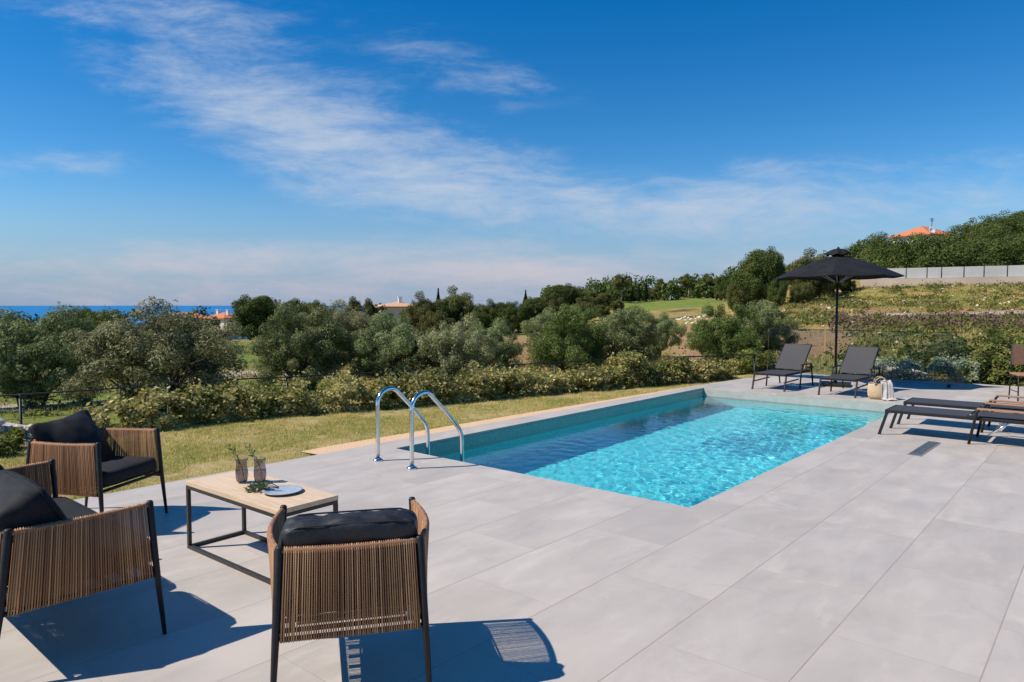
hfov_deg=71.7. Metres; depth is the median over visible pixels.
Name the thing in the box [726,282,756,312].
broadleaf tree
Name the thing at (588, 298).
broadleaf tree
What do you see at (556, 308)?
broadleaf tree
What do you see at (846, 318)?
dead scrub
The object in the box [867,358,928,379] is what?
rocks
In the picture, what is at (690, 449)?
swimming pool
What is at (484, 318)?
evergreen tree
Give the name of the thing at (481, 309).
broadleaf tree
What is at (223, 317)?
house
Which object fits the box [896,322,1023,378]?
scrub row
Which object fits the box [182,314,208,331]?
broadleaf tree
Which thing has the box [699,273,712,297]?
slender tree
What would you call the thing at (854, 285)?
broadleaf tree
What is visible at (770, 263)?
evergreen tree
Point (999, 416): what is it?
sun lounger
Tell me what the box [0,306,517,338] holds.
sea
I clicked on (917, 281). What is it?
retaining wall
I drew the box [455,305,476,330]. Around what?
evergreen tree
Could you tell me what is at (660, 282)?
slender tree
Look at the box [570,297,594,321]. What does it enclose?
broadleaf tree
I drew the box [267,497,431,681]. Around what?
rope armchair
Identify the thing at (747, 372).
round bush
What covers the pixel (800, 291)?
broadleaf tree
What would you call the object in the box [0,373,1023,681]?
pool deck
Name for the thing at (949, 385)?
glass balustrade
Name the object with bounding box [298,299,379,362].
olive tree
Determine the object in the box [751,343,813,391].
sun lounger
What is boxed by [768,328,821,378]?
glass balustrade
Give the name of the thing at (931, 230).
house
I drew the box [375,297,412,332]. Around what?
house
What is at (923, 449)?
floor grate
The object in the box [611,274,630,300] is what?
slender tree
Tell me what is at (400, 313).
broadleaf tree
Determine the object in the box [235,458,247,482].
drinking glass
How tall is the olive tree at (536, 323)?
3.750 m
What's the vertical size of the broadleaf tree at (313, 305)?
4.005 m
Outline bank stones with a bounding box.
[677,314,705,323]
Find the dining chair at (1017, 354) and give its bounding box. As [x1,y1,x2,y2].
[1008,345,1023,400]
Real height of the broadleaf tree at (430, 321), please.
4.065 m
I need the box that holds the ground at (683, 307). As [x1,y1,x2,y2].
[0,280,1023,424]
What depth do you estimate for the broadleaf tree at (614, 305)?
95.44 m
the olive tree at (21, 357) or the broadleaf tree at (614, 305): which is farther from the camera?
the broadleaf tree at (614, 305)
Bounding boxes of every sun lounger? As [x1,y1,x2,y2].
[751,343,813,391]
[817,346,880,397]
[878,402,1023,443]
[897,395,1023,432]
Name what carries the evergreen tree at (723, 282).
on the ground at (683, 307)
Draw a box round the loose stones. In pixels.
[782,284,1014,360]
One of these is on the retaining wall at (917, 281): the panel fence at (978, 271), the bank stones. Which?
the panel fence at (978, 271)
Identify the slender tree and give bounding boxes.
[344,296,364,316]
[363,298,379,316]
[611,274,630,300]
[656,279,666,299]
[681,273,695,297]
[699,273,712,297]
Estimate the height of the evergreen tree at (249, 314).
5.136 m
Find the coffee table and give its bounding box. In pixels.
[185,471,337,584]
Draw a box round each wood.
[3,303,386,343]
[539,239,867,301]
[848,209,1023,273]
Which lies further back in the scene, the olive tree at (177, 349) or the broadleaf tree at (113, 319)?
the broadleaf tree at (113, 319)
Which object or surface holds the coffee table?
on the pool deck
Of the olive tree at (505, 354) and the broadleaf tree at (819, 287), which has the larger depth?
the broadleaf tree at (819, 287)
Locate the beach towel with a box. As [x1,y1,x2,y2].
[878,380,898,400]
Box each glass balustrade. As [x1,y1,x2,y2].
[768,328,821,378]
[825,330,963,387]
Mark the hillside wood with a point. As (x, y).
(998, 248)
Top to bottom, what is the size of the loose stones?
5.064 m
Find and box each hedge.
[70,342,741,435]
[963,332,1023,386]
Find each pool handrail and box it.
[373,386,429,461]
[407,390,463,469]
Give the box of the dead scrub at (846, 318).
[822,307,1023,332]
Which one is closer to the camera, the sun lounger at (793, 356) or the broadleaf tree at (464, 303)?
the sun lounger at (793, 356)
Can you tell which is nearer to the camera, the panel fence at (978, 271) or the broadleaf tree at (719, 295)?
the panel fence at (978, 271)
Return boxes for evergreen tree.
[226,294,282,339]
[279,297,308,337]
[303,299,326,313]
[432,299,457,325]
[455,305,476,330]
[466,311,491,329]
[485,302,515,321]
[500,306,523,334]
[510,301,535,331]
[523,296,547,321]
[540,283,580,305]
[677,290,683,296]
[712,274,735,295]
[731,246,788,303]
[767,279,788,307]
[828,279,852,296]
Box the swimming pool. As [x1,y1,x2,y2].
[403,389,893,507]
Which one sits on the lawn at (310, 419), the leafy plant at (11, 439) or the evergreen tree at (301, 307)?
the leafy plant at (11, 439)
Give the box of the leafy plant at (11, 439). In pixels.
[0,425,24,456]
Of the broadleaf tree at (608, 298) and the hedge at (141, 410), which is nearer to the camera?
the hedge at (141, 410)
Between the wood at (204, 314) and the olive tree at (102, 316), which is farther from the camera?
the wood at (204, 314)
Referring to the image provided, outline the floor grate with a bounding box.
[907,441,940,456]
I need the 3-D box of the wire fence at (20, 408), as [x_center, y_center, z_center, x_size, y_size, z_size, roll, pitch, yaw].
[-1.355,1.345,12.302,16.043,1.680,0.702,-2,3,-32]
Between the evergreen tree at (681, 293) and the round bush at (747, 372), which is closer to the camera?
the round bush at (747, 372)
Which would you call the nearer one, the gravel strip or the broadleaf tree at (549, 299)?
the gravel strip
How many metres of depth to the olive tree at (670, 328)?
33.60 m
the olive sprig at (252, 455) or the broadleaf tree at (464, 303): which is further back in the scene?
the broadleaf tree at (464, 303)
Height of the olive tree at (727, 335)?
3.228 m
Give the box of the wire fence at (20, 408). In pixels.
[0,354,755,424]
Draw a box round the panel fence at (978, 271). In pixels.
[880,265,1023,278]
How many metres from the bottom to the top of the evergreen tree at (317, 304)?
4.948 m
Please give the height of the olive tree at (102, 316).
3.874 m
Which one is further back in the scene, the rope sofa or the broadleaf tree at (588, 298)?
the broadleaf tree at (588, 298)
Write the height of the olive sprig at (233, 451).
0.233 m
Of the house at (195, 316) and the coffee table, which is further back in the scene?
the house at (195, 316)
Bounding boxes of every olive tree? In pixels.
[0,301,105,408]
[41,304,128,365]
[52,296,246,409]
[248,299,362,391]
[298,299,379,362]
[345,308,433,381]
[410,312,500,376]
[464,316,523,371]
[520,304,588,342]
[526,301,607,373]
[594,303,664,367]
[637,309,687,356]
[682,300,762,364]
[739,297,800,353]
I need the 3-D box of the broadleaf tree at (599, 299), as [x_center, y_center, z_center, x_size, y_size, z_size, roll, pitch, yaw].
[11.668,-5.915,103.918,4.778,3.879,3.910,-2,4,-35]
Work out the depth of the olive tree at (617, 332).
29.26 m
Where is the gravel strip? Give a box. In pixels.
[300,385,696,454]
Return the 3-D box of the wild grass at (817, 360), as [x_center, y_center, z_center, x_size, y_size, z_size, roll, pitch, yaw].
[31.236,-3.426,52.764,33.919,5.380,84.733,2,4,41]
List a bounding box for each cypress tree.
[436,288,440,301]
[636,282,640,301]
[644,283,647,299]
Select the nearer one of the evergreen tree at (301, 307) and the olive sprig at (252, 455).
the olive sprig at (252, 455)
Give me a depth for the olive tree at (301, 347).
23.50 m
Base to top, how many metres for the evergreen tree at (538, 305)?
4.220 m
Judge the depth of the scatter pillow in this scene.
5.15 m
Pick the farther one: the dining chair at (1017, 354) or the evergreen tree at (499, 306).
the evergreen tree at (499, 306)
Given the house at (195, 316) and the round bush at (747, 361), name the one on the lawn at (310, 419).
the round bush at (747, 361)
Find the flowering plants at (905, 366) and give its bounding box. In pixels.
[837,349,982,383]
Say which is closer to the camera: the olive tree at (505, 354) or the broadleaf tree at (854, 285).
the olive tree at (505, 354)
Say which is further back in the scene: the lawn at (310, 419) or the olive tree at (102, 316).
the olive tree at (102, 316)
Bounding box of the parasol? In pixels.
[776,247,903,387]
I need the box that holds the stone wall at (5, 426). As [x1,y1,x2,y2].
[0,418,34,444]
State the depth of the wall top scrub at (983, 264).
77.89 m
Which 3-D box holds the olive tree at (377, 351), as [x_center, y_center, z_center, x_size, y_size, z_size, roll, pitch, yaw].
[-4.436,0.627,25.399,3.696,3.625,4.240,1,3,16]
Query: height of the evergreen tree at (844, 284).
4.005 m
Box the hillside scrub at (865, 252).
[856,222,1023,267]
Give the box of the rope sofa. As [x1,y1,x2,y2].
[0,459,166,635]
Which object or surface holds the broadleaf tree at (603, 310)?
on the ground at (683, 307)
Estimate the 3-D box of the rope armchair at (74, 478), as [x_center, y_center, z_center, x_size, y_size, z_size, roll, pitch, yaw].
[-3.077,1.009,5.214,0.724,0.665,0.658,1,3,11]
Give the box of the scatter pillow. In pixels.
[28,410,115,468]
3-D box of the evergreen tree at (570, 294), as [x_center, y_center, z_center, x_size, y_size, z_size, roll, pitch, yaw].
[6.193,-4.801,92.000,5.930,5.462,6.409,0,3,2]
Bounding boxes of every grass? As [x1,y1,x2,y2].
[770,283,1023,370]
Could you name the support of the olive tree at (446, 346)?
on the ground at (683, 307)
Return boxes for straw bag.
[867,376,886,398]
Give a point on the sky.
(195, 152)
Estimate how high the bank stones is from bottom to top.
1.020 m
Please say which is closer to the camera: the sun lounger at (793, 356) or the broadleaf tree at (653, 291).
the sun lounger at (793, 356)
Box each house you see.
[173,312,206,321]
[203,310,243,339]
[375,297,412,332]
[887,221,961,243]
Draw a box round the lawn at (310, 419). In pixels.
[0,374,778,498]
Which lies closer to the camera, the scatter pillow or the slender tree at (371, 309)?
the scatter pillow
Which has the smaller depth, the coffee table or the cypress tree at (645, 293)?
the coffee table
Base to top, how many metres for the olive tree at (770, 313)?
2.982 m
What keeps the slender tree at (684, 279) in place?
on the ground at (683, 307)
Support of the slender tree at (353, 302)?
on the ground at (683, 307)
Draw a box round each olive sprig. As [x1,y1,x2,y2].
[226,444,238,459]
[245,443,258,459]
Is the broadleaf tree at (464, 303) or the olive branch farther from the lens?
the broadleaf tree at (464, 303)
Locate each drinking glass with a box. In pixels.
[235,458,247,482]
[253,457,266,481]
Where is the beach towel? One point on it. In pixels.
(887, 392)
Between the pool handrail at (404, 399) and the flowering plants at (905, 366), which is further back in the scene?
the flowering plants at (905, 366)
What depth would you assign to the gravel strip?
9.25 m
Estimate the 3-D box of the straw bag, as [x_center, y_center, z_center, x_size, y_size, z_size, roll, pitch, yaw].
[6.291,0.799,12.111,0.395,0.376,0.236,1,3,21]
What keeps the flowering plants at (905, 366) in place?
on the ground at (683, 307)
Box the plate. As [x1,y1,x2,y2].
[262,485,302,494]
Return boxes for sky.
[0,0,1023,305]
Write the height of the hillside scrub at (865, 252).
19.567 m
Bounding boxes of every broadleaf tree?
[55,305,134,331]
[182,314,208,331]
[301,302,335,328]
[398,308,416,336]
[404,291,447,337]
[419,308,455,334]
[436,285,475,335]
[472,299,497,327]
[537,303,560,313]
[541,290,565,310]
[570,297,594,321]
[576,286,594,303]
[582,289,606,306]
[594,304,610,317]
[599,290,614,306]
[610,298,624,312]
[622,289,635,301]
[648,287,661,299]
[714,291,725,299]
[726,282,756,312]
[785,248,834,300]
[788,279,813,303]
[841,280,857,292]
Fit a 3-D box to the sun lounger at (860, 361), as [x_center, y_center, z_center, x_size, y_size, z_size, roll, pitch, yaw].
[6.202,0.541,12.984,0.710,0.824,1.475,3,4,43]
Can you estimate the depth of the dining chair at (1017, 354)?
12.04 m
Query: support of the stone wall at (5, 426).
on the lawn at (310, 419)
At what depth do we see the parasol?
13.72 m
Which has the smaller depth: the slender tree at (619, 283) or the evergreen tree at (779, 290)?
the evergreen tree at (779, 290)
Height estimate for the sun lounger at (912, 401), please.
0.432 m
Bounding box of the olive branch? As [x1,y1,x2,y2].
[243,480,278,491]
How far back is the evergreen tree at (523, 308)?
81.56 m
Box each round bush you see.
[719,347,777,374]
[719,359,753,375]
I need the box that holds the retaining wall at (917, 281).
[860,276,1023,287]
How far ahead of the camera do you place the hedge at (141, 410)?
11.35 m
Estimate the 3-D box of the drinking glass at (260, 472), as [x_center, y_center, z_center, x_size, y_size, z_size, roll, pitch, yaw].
[-1.637,0.840,4.606,0.080,0.151,0.080,2,4,41]
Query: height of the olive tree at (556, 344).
3.876 m
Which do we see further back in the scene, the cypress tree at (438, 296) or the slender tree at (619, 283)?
the slender tree at (619, 283)
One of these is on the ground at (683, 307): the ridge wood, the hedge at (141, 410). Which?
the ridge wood
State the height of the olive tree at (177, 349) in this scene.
3.820 m
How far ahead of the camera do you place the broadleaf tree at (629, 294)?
125.14 m
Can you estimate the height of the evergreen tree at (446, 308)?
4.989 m
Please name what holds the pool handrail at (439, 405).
on the pool deck
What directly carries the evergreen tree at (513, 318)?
on the ground at (683, 307)
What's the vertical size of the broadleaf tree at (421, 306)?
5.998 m
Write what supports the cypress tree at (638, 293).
on the ground at (683, 307)
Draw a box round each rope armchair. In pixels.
[26,427,167,512]
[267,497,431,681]
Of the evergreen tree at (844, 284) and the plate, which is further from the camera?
the evergreen tree at (844, 284)
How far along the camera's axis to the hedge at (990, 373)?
14.58 m

